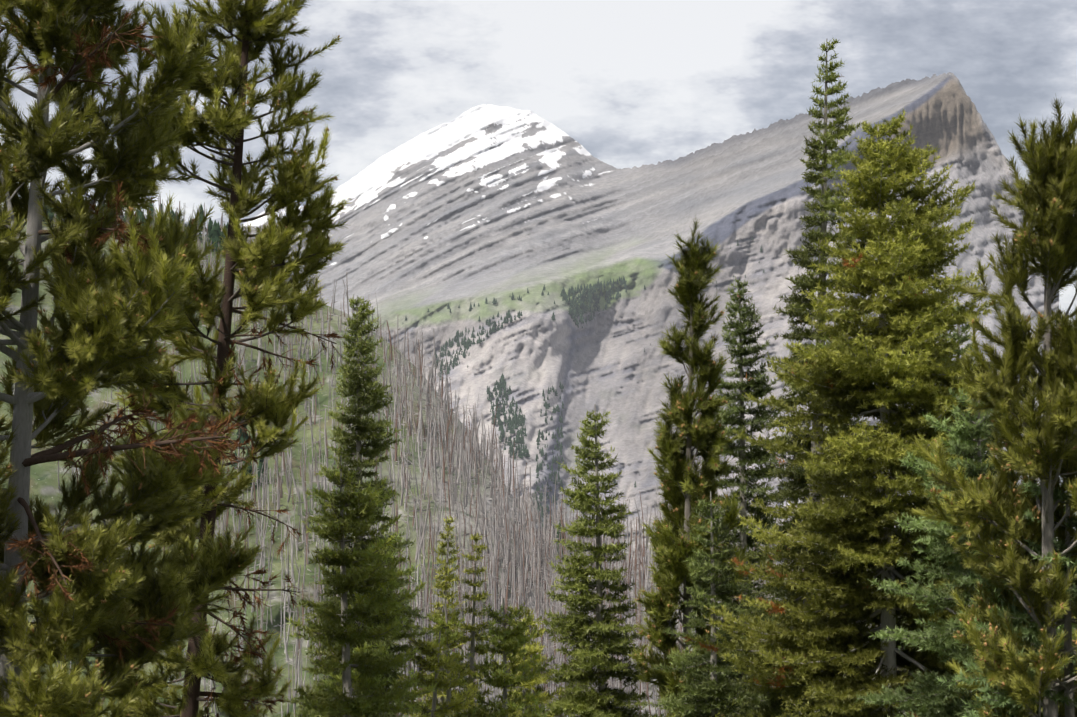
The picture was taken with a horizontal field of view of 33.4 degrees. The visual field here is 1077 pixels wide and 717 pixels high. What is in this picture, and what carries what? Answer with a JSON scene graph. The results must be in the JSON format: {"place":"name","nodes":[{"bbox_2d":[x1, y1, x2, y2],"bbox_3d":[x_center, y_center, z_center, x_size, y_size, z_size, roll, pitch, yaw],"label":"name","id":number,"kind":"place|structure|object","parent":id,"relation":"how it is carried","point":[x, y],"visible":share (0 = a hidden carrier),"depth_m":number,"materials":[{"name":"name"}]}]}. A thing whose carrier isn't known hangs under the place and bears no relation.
{"place":"outdoors","nodes":[
{"label":"outdoors","id":0,"kind":"place"},
{"bbox_2d":[145,207,265,234],"bbox_3d":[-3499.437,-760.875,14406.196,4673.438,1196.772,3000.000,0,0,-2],"label":"snowy mountain","id":1,"kind":"structure","parent":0,"point":[253,214],"depth_m":15826.40,"materials":[{"name":"white snow"}]},
{"bbox_2d":[284,296,433,716],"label":"conifer tree","id":2,"kind":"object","parent":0,"point":[367,398],"depth_m":30.20,"materials":[{"name":"green plant"}]},
{"bbox_2d":[0,207,1075,716],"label":"hillside","id":3,"kind":"structure","parent":0,"point":[42,479],"depth_m":397.54,"materials":[{"name":"plant"}]},
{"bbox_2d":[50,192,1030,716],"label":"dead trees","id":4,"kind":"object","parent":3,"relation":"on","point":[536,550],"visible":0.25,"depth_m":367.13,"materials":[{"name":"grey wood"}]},
{"bbox_2d":[0,0,1076,326],"label":"sky","id":5,"kind":"structure","parent":0,"point":[637,83],"materials":[{"name":"white"}]},
{"bbox_2d":[243,72,1058,565],"bbox_3d":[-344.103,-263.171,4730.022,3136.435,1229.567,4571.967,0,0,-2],"label":"mountain rock","id":6,"kind":"object","parent":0,"point":[477,206],"visible":0.25,"depth_m":4533.95,"materials":[{"name":"grey stone"}]},
{"bbox_2d":[25,196,979,663],"bbox_3d":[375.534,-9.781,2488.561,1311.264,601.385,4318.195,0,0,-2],"label":"conifer forest","id":7,"kind":"object","parent":6,"relation":"on","point":[515,422],"visible":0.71,"depth_m":3609.62,"materials":[{"name":"green plant"}]},
{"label":"knoll ground","id":8,"kind":"structure","parent":0,"visible":0},
{"bbox_2d":[0,0,265,716],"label":"pine tree","id":9,"kind":"object","parent":8,"relation":"on","point":[121,315],"visible":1,"depth_m":10.63,"materials":[{"name":"green plant"}]},
{"bbox_2d":[92,0,350,716],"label":"dark pine tree","id":10,"kind":"object","parent":8,"relation":"on","point":[253,264],"visible":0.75,"depth_m":13.77,"materials":[{"name":"green plant"}]},
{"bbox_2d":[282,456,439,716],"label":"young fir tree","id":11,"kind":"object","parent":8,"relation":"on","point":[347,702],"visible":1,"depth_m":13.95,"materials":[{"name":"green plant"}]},
{"bbox_2d":[397,631,478,716],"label":"conifer tree","id":12,"kind":"object","parent":8,"relation":"on","point":[453,705],"visible":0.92,"depth_m":14.96,"materials":[{"name":"green plant"}]},
{"bbox_2d":[404,516,482,716],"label":"fir tree","id":13,"kind":"object","parent":8,"relation":"on","point":[444,585],"visible":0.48,"depth_m":34.16,"materials":[{"name":"green plant"}]},
{"bbox_2d":[409,600,487,716],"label":"fir tree","id":14,"kind":"object","parent":8,"relation":"on","point":[448,637],"visible":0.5,"depth_m":15.79,"materials":[{"name":"green plant"}]},
{"bbox_2d":[451,533,497,716],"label":"fir tree","id":15,"kind":"object","parent":8,"relation":"on","point":[472,629],"visible":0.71,"depth_m":34.70,"materials":[{"name":"green plant"}]},
{"bbox_2d":[469,601,554,716],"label":"fir tree","id":16,"kind":"object","parent":8,"relation":"on","point":[503,679],"visible":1,"depth_m":15.92,"materials":[{"name":"green plant"}]},
{"bbox_2d":[484,605,545,716],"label":"conifer tree","id":17,"kind":"object","parent":8,"relation":"on","point":[527,613],"visible":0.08,"depth_m":25.97,"materials":[{"name":"green plant"}]},
{"bbox_2d":[502,628,553,716],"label":"fir tree","id":18,"kind":"object","parent":8,"relation":"on","point":[533,649],"visible":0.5,"depth_m":19.97,"materials":[{"name":"green plant"}]},
{"bbox_2d":[508,614,567,716],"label":"fir tree","id":19,"kind":"object","parent":8,"relation":"on","point":[549,696],"visible":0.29,"depth_m":25.47,"materials":[{"name":"green plant"}]},
{"bbox_2d":[537,405,663,716],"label":"fir tree","id":20,"kind":"object","parent":8,"relation":"on","point":[589,656],"visible":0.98,"depth_m":25.62,"materials":[{"name":"green plant"}]},
{"bbox_2d":[626,217,753,716],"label":"pine tree","id":21,"kind":"object","parent":8,"relation":"on","point":[672,542],"visible":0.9,"depth_m":21.90,"materials":[{"name":"green plant"}]},
{"bbox_2d":[641,491,770,716],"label":"conifer tree","id":22,"kind":"object","parent":8,"relation":"on","point":[712,685],"visible":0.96,"depth_m":20.01,"materials":[{"name":"green plant"}]},
{"bbox_2d":[680,276,799,716],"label":"fir tree","id":23,"kind":"object","parent":8,"relation":"on","point":[754,454],"visible":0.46,"depth_m":30.07,"materials":[{"name":"green plant"}]},
{"bbox_2d":[717,39,908,716],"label":"tall fir tree","id":24,"kind":"object","parent":8,"relation":"on","point":[797,309],"visible":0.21,"depth_m":24.08,"materials":[{"name":"green plant"}]},
{"bbox_2d":[683,109,1076,716],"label":"fir tree","id":25,"kind":"object","parent":8,"relation":"on","point":[896,353],"visible":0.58,"depth_m":17.51,"materials":[{"name":"green plant"}]},
{"bbox_2d":[896,305,992,684],"bbox_3d":[5.108,3.854,22.332,2.202,9.094,2.670,0,0,-2],"label":"fir tree","id":26,"kind":"object","parent":8,"relation":"on","point":[957,336],"visible":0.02,"depth_m":22.40,"materials":[{"name":"green plant"}]},
{"bbox_2d":[854,387,1076,716],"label":"fir tree","id":27,"kind":"object","parent":8,"relation":"on","point":[935,693],"visible":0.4,"depth_m":14.13,"materials":[{"name":"green plant"}]},
{"bbox_2d":[908,93,1076,716],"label":"pine tree","id":28,"kind":"object","parent":8,"relation":"on","point":[1044,450],"visible":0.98,"depth_m":11.92,"materials":[{"name":"green plant"}]},
{"bbox_2d":[935,469,1076,716],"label":"fir tree","id":29,"kind":"object","parent":8,"relation":"on","point":[1069,700],"visible":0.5,"depth_m":12.17,"materials":[{"name":"green plant"}]}
]}

